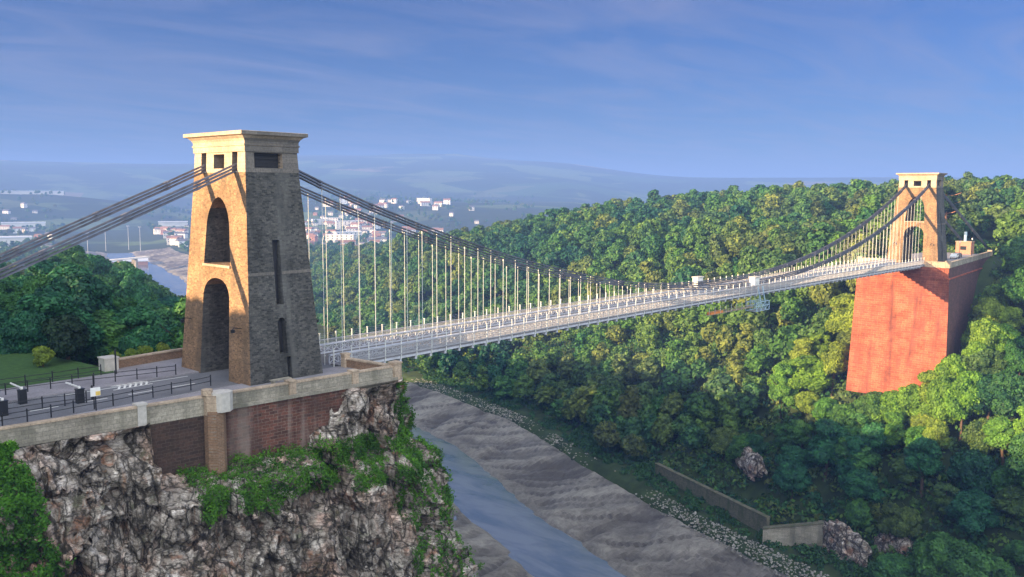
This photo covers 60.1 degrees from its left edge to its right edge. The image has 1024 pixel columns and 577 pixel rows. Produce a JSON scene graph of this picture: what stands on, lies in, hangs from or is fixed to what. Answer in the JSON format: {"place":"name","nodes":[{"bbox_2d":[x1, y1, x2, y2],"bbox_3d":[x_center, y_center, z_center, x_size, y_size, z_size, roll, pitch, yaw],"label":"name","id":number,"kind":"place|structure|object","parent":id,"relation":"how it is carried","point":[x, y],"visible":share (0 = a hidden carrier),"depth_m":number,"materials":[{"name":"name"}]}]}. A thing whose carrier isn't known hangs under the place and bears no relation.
{"place":"outdoors","nodes":[
{"label":"outdoors","id":0,"kind":"place"},
{"bbox_2d":[0,353,113,388],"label":"lawn","id":1,"kind":"structure","parent":0,"point":[12,365],"depth_m":95.31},
{"bbox_2d":[32,345,55,366],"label":"shrub","id":2,"kind":"object","parent":1,"relation":"on","point":[43,355],"visible":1,"depth_m":96.07,"materials":[{"name":"green plant"}]},
{"bbox_2d":[41,314,90,359],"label":"shrub","id":3,"kind":"object","parent":1,"relation":"on","point":[67,336],"visible":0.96,"depth_m":99.49,"materials":[{"name":"green plant"}]},
{"bbox_2d":[0,358,198,401],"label":"footpath","id":4,"kind":"structure","parent":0,"point":[57,388],"depth_m":90.21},
{"bbox_2d":[0,364,175,394],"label":"guard rail","id":5,"kind":"object","parent":4,"relation":"on","point":[72,376],"visible":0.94,"depth_m":87.80,"materials":[{"name":"metal"}]},
{"bbox_2d":[0,363,337,425],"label":"road","id":6,"kind":"structure","parent":0,"point":[219,378],"depth_m":83.54,"materials":[{"name":"asphalt"}]},
{"bbox_2d":[0,375,210,425],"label":"guard rail","id":7,"kind":"object","parent":6,"relation":"on","point":[73,407],"visible":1,"depth_m":78.08,"materials":[{"name":"metal"}]},
{"bbox_2d":[63,366,353,416],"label":"pavement","id":8,"kind":"structure","parent":0,"point":[333,370],"depth_m":87.03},
{"bbox_2d":[0,395,203,446],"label":"parapet","id":9,"kind":"structure","parent":8,"relation":"on","point":[141,413],"depth_m":73.08,"materials":[{"name":"grey stone"}]},
{"bbox_2d":[0,377,479,576],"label":"cliff","id":10,"kind":"structure","parent":0,"point":[118,503],"depth_m":77.63,"materials":[{"name":"stone"}]},
{"bbox_2d":[0,439,76,576],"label":"hillside ivy","id":11,"kind":"object","parent":10,"relation":"on","point":[28,503],"visible":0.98,"depth_m":65.24,"materials":[{"name":"green plant"}]},
{"bbox_2d":[150,377,397,475],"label":"abutment wall","id":12,"kind":"structure","parent":10,"relation":"on","point":[214,441],"depth_m":81.53,"materials":[{"name":"brown brick"}]},
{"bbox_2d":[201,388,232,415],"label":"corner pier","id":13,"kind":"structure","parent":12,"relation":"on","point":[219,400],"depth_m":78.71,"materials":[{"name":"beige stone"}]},
{"bbox_2d":[233,360,402,403],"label":"parapet","id":14,"kind":"structure","parent":12,"relation":"on","point":[292,386],"depth_m":86.96,"materials":[{"name":"grey stone"}]},
{"bbox_2d":[176,429,430,528],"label":"ledge grass","id":15,"kind":"structure","parent":10,"relation":"on","point":[371,444],"depth_m":81.47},
{"bbox_2d":[386,378,484,576],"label":"cliff ivy","id":16,"kind":"object","parent":10,"relation":"on","point":[405,432],"visible":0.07,"depth_m":92.16,"materials":[{"name":"green plant"}]},
{"bbox_2d":[107,253,626,576],"bbox_3d":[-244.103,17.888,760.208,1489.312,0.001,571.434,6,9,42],"label":"river","id":17,"kind":"structure","parent":0,"point":[523,534],"depth_m":278.33,"materials":[{"name":"liquid"}]},
{"bbox_2d":[85,247,786,576],"bbox_3d":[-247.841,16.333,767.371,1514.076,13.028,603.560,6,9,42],"label":"mud bank","id":18,"kind":"structure","parent":0,"point":[617,528],"depth_m":280.82,"materials":[{"name":"soil"}]},
{"bbox_2d":[411,378,828,576],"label":"rubble bank","id":19,"kind":"structure","parent":18,"relation":"on","point":[723,527],"depth_m":252.08,"materials":[{"name":"stone"}]},
{"bbox_2d":[0,154,1023,576],"bbox_3d":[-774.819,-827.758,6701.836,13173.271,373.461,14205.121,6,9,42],"label":"hillside","id":20,"kind":"structure","parent":0,"point":[86,188],"depth_m":2503.05,"materials":[{"name":"plant"}]},
{"bbox_2d":[0,291,21,317],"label":"tree","id":21,"kind":"object","parent":20,"relation":"on","point":[8,300],"visible":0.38,"depth_m":131.90,"materials":[{"name":"green plant"}]},
{"bbox_2d":[0,310,51,354],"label":"tree","id":22,"kind":"object","parent":20,"relation":"on","point":[20,333],"visible":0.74,"depth_m":104.33,"materials":[{"name":"green plant"}]},
{"bbox_2d":[15,274,52,296],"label":"tree","id":23,"kind":"object","parent":20,"relation":"on","point":[31,284],"visible":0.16,"depth_m":136.38,"materials":[{"name":"green plant"}]},
{"bbox_2d":[15,292,103,356],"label":"tree","id":24,"kind":"object","parent":20,"relation":"on","point":[49,305],"visible":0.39,"depth_m":114.10,"materials":[{"name":"green plant"}]},
{"bbox_2d":[34,271,114,315],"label":"tree","id":25,"kind":"object","parent":20,"relation":"on","point":[83,291],"visible":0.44,"depth_m":127.14,"materials":[{"name":"green plant"}]},
{"bbox_2d":[54,247,95,273],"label":"tree","id":26,"kind":"object","parent":20,"relation":"on","point":[71,255],"visible":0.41,"depth_m":235.05,"materials":[{"name":"green plant"}]},
{"bbox_2d":[62,330,108,363],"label":"tree","id":27,"kind":"object","parent":20,"relation":"on","point":[93,354],"visible":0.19,"depth_m":119.72,"materials":[{"name":"green plant"}]},
{"bbox_2d":[87,254,113,274],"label":"tree","id":28,"kind":"object","parent":20,"relation":"on","point":[102,264],"visible":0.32,"depth_m":243.93,"materials":[{"name":"green plant"}]},
{"bbox_2d":[90,309,138,365],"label":"tree","id":29,"kind":"object","parent":20,"relation":"on","point":[111,329],"visible":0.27,"depth_m":124.47,"materials":[{"name":"green plant"}]},
{"bbox_2d":[116,267,151,300],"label":"tree","id":30,"kind":"object","parent":20,"relation":"on","point":[131,283],"visible":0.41,"depth_m":207.77,"materials":[{"name":"green plant"}]},
{"bbox_2d":[109,306,165,335],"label":"tree","id":31,"kind":"object","parent":20,"relation":"on","point":[130,315],"visible":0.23,"depth_m":127.11,"materials":[{"name":"green plant"}]},
{"bbox_2d":[118,325,173,356],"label":"tree","id":32,"kind":"object","parent":20,"relation":"on","point":[146,335],"visible":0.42,"depth_m":112.68,"materials":[{"name":"green plant"}]},
{"bbox_2d":[159,297,185,348],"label":"tree","id":33,"kind":"object","parent":20,"relation":"on","point":[176,340],"visible":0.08,"depth_m":118.45,"materials":[{"name":"green plant"}]},
{"bbox_2d":[0,189,534,274],"bbox_3d":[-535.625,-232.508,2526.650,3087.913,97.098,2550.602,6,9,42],"label":"distant trees","id":34,"kind":"object","parent":20,"relation":"on","point":[172,208],"visible":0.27,"depth_m":2248.90,"materials":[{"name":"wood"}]},
{"bbox_2d":[363,383,393,413],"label":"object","id":35,"kind":"object","parent":20,"relation":"on","point":[377,386],"visible":0.12,"depth_m":92.44,"materials":[{"name":"grey stone"}]},
{"bbox_2d":[97,348,182,371],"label":"parapet","id":36,"kind":"structure","parent":35,"relation":"on","point":[107,362],"depth_m":97.64,"materials":[{"name":"brown stone"}]},
{"bbox_2d":[181,130,322,385],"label":"bridge tower","id":37,"kind":"structure","parent":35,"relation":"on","point":[250,319],"depth_m":90.81,"materials":[{"name":"stone"}]},
{"bbox_2d":[340,352,388,369],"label":"parapet","id":38,"kind":"structure","parent":35,"relation":"on","point":[347,360],"depth_m":96.28,"materials":[{"name":"beige stone"}]},
{"bbox_2d":[0,171,1023,455],"bbox_3d":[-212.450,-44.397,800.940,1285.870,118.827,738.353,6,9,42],"label":"woodland","id":39,"kind":"object","parent":20,"relation":"on","point":[758,227],"visible":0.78,"depth_m":393.19,"materials":[{"name":"plant"}]},
{"bbox_2d":[389,358,875,576],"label":"bank scrub","id":40,"kind":"object","parent":20,"relation":"on","point":[643,466],"visible":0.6,"depth_m":297.28,"materials":[{"name":"green plant"}]},
{"bbox_2d":[389,239,1023,576],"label":"undergrowth","id":41,"kind":"object","parent":20,"relation":"on","point":[1000,274],"visible":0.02,"depth_m":273.37,"materials":[{"name":"plant"}]},
{"bbox_2d":[655,463,770,531],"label":"retaining wall","id":42,"kind":"structure","parent":20,"relation":"on","point":[753,518],"depth_m":262.04,"materials":[{"name":"stone"}]},
{"bbox_2d":[706,426,739,459],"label":"tree","id":43,"kind":"object","parent":20,"relation":"on","point":[720,439],"visible":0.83,"depth_m":279.69,"materials":[{"name":"green plant"}]},
{"bbox_2d":[725,434,762,458],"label":"tree","id":44,"kind":"object","parent":20,"relation":"on","point":[735,448],"visible":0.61,"depth_m":272.19,"materials":[{"name":"green plant"}]},
{"bbox_2d":[735,446,767,480],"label":"rock outcrop","id":45,"kind":"object","parent":20,"relation":"on","point":[750,462],"visible":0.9,"depth_m":264.84,"materials":[{"name":"stone"}]},
{"bbox_2d":[767,363,798,417],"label":"tree","id":46,"kind":"object","parent":20,"relation":"on","point":[780,389],"visible":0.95,"depth_m":274.34,"materials":[{"name":"green plant"}]},
{"bbox_2d":[770,423,796,447],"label":"tree","id":47,"kind":"object","parent":20,"relation":"on","point":[780,437],"visible":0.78,"depth_m":264.06,"materials":[{"name":"green plant"}]},
{"bbox_2d":[772,459,812,499],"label":"tree","id":48,"kind":"object","parent":20,"relation":"on","point":[791,474],"visible":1,"depth_m":250.66,"materials":[{"name":"green plant"}]},
{"bbox_2d":[762,521,823,548],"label":"retaining wall","id":49,"kind":"structure","parent":20,"relation":"on","point":[808,533],"depth_m":234.83,"materials":[{"name":"concrete"}]},
{"bbox_2d":[775,445,815,470],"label":"tree","id":50,"kind":"object","parent":20,"relation":"on","point":[793,452],"visible":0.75,"depth_m":255.39,"materials":[{"name":"green plant"}]},
{"bbox_2d":[786,419,812,447],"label":"tree","id":51,"kind":"object","parent":20,"relation":"on","point":[799,431],"visible":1,"depth_m":260.58,"materials":[{"name":"green plant"}]},
{"bbox_2d":[789,337,820,359],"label":"tree","id":52,"kind":"object","parent":20,"relation":"on","point":[802,346],"visible":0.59,"depth_m":281.40,"materials":[{"name":"yellow plant"}]},
{"bbox_2d":[794,391,820,414],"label":"tree","id":53,"kind":"object","parent":20,"relation":"on","point":[805,401],"visible":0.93,"depth_m":268.10,"materials":[{"name":"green plant"}]},
{"bbox_2d":[786,355,836,391],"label":"tree","id":54,"kind":"object","parent":20,"relation":"on","point":[811,375],"visible":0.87,"depth_m":270.70,"materials":[{"name":"green plant"}]},
{"bbox_2d":[809,333,830,356],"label":"tree","id":55,"kind":"object","parent":20,"relation":"on","point":[818,348],"visible":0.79,"depth_m":281.55,"materials":[{"name":"green plant"}]},
{"bbox_2d":[806,418,847,481],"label":"tree","id":56,"kind":"object","parent":20,"relation":"on","point":[823,442],"visible":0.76,"depth_m":247.19,"materials":[{"name":"green plant"}]},
{"bbox_2d":[812,397,841,418],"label":"tree","id":57,"kind":"object","parent":20,"relation":"on","point":[823,408],"visible":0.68,"depth_m":261.49,"materials":[{"name":"green plant"}]},
{"bbox_2d":[819,340,849,395],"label":"tree","id":58,"kind":"object","parent":20,"relation":"on","point":[835,361],"visible":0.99,"depth_m":266.43,"materials":[{"name":"yellow plant"}]},
{"bbox_2d":[824,293,854,333],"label":"tree","id":59,"kind":"object","parent":20,"relation":"on","point":[841,318],"visible":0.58,"depth_m":278.58,"materials":[{"name":"yellow plant"}]},
{"bbox_2d":[829,403,860,426],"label":"tree","id":60,"kind":"object","parent":20,"relation":"on","point":[840,416],"visible":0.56,"depth_m":250.40,"materials":[{"name":"green plant"}]},
{"bbox_2d":[819,519,871,567],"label":"rock outcrop","id":61,"kind":"object","parent":20,"relation":"on","point":[842,539],"visible":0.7,"depth_m":225.95,"materials":[{"name":"stone"}]},
{"bbox_2d":[835,435,867,473],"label":"tree","id":62,"kind":"object","parent":20,"relation":"on","point":[855,444],"visible":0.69,"depth_m":239.49,"materials":[{"name":"green plant"}]},
{"bbox_2d":[843,411,868,435],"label":"tree","id":63,"kind":"object","parent":20,"relation":"on","point":[852,427],"visible":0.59,"depth_m":247.09,"materials":[{"name":"green plant"}]},
{"bbox_2d":[832,435,882,470],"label":"tree","id":64,"kind":"object","parent":20,"relation":"on","point":[868,457],"visible":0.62,"depth_m":239.19,"materials":[{"name":"green plant"}]},
{"bbox_2d":[844,498,872,530],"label":"tree","id":65,"kind":"object","parent":20,"relation":"on","point":[857,513],"visible":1,"depth_m":230.02,"materials":[{"name":"green plant"}]},
{"bbox_2d":[837,468,886,502],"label":"tree","id":66,"kind":"object","parent":20,"relation":"on","point":[858,483],"visible":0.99,"depth_m":234.18,"materials":[{"name":"green plant"}]},
{"bbox_2d":[856,391,885,423],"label":"tree","id":67,"kind":"object","parent":20,"relation":"on","point":[871,401],"visible":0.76,"depth_m":246.40,"materials":[{"name":"green plant"}]},
{"bbox_2d":[857,421,897,452],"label":"tree","id":68,"kind":"object","parent":20,"relation":"on","point":[872,433],"visible":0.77,"depth_m":240.28,"materials":[{"name":"green plant"}]},
{"bbox_2d":[871,390,910,423],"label":"tree","id":69,"kind":"object","parent":20,"relation":"on","point":[888,399],"visible":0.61,"depth_m":243.23,"materials":[{"name":"green plant"}]},
{"bbox_2d":[875,503,907,538],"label":"tree","id":70,"kind":"object","parent":20,"relation":"on","point":[888,511],"visible":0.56,"depth_m":222.52,"materials":[{"name":"green plant"}]},
{"bbox_2d":[868,552,918,576],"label":"tree","id":71,"kind":"object","parent":20,"relation":"on","point":[888,564],"visible":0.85,"depth_m":206.83,"materials":[{"name":"green plant"}]},
{"bbox_2d":[874,531,913,555],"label":"rock outcrop","id":72,"kind":"object","parent":20,"relation":"on","point":[882,541],"visible":0.52,"depth_m":221.50,"materials":[{"name":"stone"}]},
{"bbox_2d":[884,411,905,457],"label":"tree","id":73,"kind":"object","parent":20,"relation":"on","point":[894,429],"visible":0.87,"depth_m":238.27,"materials":[{"name":"green plant"}]},
{"bbox_2d":[888,506,923,537],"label":"tree","id":74,"kind":"object","parent":20,"relation":"on","point":[903,521],"visible":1,"depth_m":218.83,"materials":[{"name":"green plant"}]},
{"bbox_2d":[889,453,926,491],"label":"tree","id":75,"kind":"object","parent":20,"relation":"on","point":[900,471],"visible":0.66,"depth_m":227.66,"materials":[{"name":"green plant"}]},
{"bbox_2d":[896,383,920,417],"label":"tree","id":76,"kind":"object","parent":20,"relation":"on","point":[908,402],"visible":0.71,"depth_m":240.19,"materials":[{"name":"green plant"}]},
{"bbox_2d":[846,252,990,392],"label":"bridge abutment","id":77,"kind":"object","parent":20,"relation":"on","point":[908,326],"visible":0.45,"depth_m":248.93,"materials":[{"name":"brick"}]},
{"bbox_2d":[0,162,989,366],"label":"suspension bridge","id":78,"kind":"structure","parent":77,"relation":"on","point":[384,348],"depth_m":123.11,"materials":[{"name":"white paint"}]},
{"bbox_2d":[706,286,769,315],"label":"maintenance gantry","id":79,"kind":"object","parent":78,"relation":"hanging from","point":[720,311],"visible":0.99,"depth_m":169.67,"materials":[{"name":"metal"}]},
{"bbox_2d":[887,173,947,263],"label":"bridge tower","id":80,"kind":"structure","parent":77,"relation":"on","point":[932,226],"depth_m":248.60,"materials":[{"name":"stone"}]},
{"bbox_2d":[903,436,944,496],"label":"tree","id":81,"kind":"object","parent":20,"relation":"on","point":[925,454],"visible":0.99,"depth_m":225.66,"materials":[{"name":"green plant"}]},
{"bbox_2d":[916,369,937,405],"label":"tree","id":82,"kind":"object","parent":20,"relation":"on","point":[925,378],"visible":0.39,"depth_m":238.81,"materials":[{"name":"green plant"}]},
{"bbox_2d":[912,531,953,576],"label":"tree","id":83,"kind":"object","parent":20,"relation":"on","point":[928,560],"visible":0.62,"depth_m":201.44,"materials":[{"name":"green plant"}]},
{"bbox_2d":[922,417,951,449],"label":"tree","id":84,"kind":"object","parent":20,"relation":"on","point":[937,430],"visible":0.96,"depth_m":230.38,"materials":[{"name":"green plant"}]},
{"bbox_2d":[919,376,957,424],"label":"tree","id":85,"kind":"object","parent":20,"relation":"on","point":[934,406],"visible":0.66,"depth_m":231.64,"materials":[{"name":"green plant"}]},
{"bbox_2d":[925,482,958,525],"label":"tree","id":86,"kind":"object","parent":20,"relation":"on","point":[941,501],"visible":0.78,"depth_m":217.85,"materials":[{"name":"green plant"}]},
{"bbox_2d":[934,353,967,381],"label":"tree","id":87,"kind":"object","parent":20,"relation":"on","point":[951,366],"visible":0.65,"depth_m":235.95,"materials":[{"name":"green plant"}]},
{"bbox_2d":[943,185,960,220],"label":"pine tree","id":88,"kind":"object","parent":20,"relation":"on","point":[951,194],"visible":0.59,"depth_m":305.57,"materials":[{"name":"green plant"}]},
{"bbox_2d":[941,370,987,440],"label":"tree","id":89,"kind":"object","parent":20,"relation":"on","point":[961,396],"visible":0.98,"depth_m":227.23,"materials":[{"name":"green plant"}]},
{"bbox_2d":[931,539,998,576],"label":"tree","id":90,"kind":"object","parent":20,"relation":"on","point":[967,559],"visible":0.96,"depth_m":196.03,"materials":[{"name":"green plant"}]},
{"bbox_2d":[946,449,998,494],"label":"tree","id":91,"kind":"object","parent":20,"relation":"on","point":[972,468],"visible":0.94,"depth_m":215.12,"materials":[{"name":"green plant"}]},
{"bbox_2d":[945,487,1004,537],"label":"tree","id":92,"kind":"object","parent":20,"relation":"on","point":[972,510],"visible":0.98,"depth_m":208.49,"materials":[{"name":"green plant"}]},
{"bbox_2d":[960,417,998,454],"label":"tree","id":93,"kind":"object","parent":20,"relation":"on","point":[973,435],"visible":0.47,"depth_m":221.48,"materials":[{"name":"green plant"}]},
{"bbox_2d":[960,317,1002,349],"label":"tree","id":94,"kind":"object","parent":20,"relation":"on","point":[984,330],"visible":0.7,"depth_m":239.70,"materials":[{"name":"green plant"}]},
{"bbox_2d":[961,348,1007,374],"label":"tree","id":95,"kind":"object","parent":20,"relation":"on","point":[989,361],"visible":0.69,"depth_m":233.17,"materials":[{"name":"green plant"}]},
{"bbox_2d":[972,297,1004,323],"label":"tree","id":96,"kind":"object","parent":20,"relation":"on","point":[991,308],"visible":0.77,"depth_m":246.01,"materials":[{"name":"green plant"}]},
{"bbox_2d":[968,373,1012,418],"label":"tree","id":97,"kind":"object","parent":20,"relation":"on","point":[985,396],"visible":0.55,"depth_m":225.00,"materials":[{"name":"green plant"}]},
{"bbox_2d":[981,416,1014,464],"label":"tree","id":98,"kind":"object","parent":20,"relation":"on","point":[998,431],"visible":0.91,"depth_m":216.75,"materials":[{"name":"green plant"}]},
{"bbox_2d":[991,556,1016,576],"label":"tree","id":99,"kind":"object","parent":20,"relation":"on","point":[1006,569],"visible":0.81,"depth_m":196.36,"materials":[{"name":"green plant"}]},
{"bbox_2d":[986,370,1023,417],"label":"tree","id":100,"kind":"object","parent":20,"relation":"on","point":[1008,380],"visible":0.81,"depth_m":222.45,"materials":[{"name":"green plant"}]},
{"bbox_2d":[990,465,1020,493],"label":"tree","id":101,"kind":"object","parent":20,"relation":"on","point":[1001,477],"visible":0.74,"depth_m":209.65,"materials":[{"name":"green plant"}]},
{"bbox_2d":[991,484,1023,518],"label":"tree","id":102,"kind":"object","parent":20,"relation":"on","point":[1009,499],"visible":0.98,"depth_m":205.33,"materials":[{"name":"green plant"}]},
{"bbox_2d":[994,323,1021,352],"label":"tree","id":103,"kind":"object","parent":20,"relation":"on","point":[1008,331],"visible":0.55,"depth_m":237.38,"materials":[{"name":"green plant"}]},
{"bbox_2d":[996,306,1023,329],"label":"tree","id":104,"kind":"object","parent":20,"relation":"on","point":[1012,317],"visible":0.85,"depth_m":243.16,"materials":[{"name":"green plant"}]},
{"bbox_2d":[998,267,1023,307],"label":"tree","id":105,"kind":"object","parent":20,"relation":"on","point":[1013,286],"visible":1,"depth_m":246.18,"materials":[{"name":"green plant"}]},
{"bbox_2d":[1000,248,1023,272],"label":"tree","id":106,"kind":"object","parent":20,"relation":"on","point":[1014,259],"visible":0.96,"depth_m":262.50,"materials":[{"name":"green plant"}]},
{"bbox_2d":[1000,540,1023,568],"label":"tree","id":107,"kind":"object","parent":20,"relation":"on","point":[1013,550],"visible":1,"depth_m":200.40,"materials":[{"name":"green plant"}]},
{"bbox_2d":[1003,336,1023,374],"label":"tree","id":108,"kind":"object","parent":20,"relation":"on","point":[1013,358],"visible":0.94,"depth_m":229.44,"materials":[{"name":"green plant"}]},
{"bbox_2d":[1004,432,1023,487],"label":"tree","id":109,"kind":"object","parent":20,"relation":"on","point":[1014,462],"visible":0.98,"depth_m":206.10,"materials":[{"name":"green plant"}]},
{"bbox_2d":[0,0,1023,178],"label":"sky","id":110,"kind":"structure","parent":0,"point":[679,88],"materials":[{"name":"blue"}]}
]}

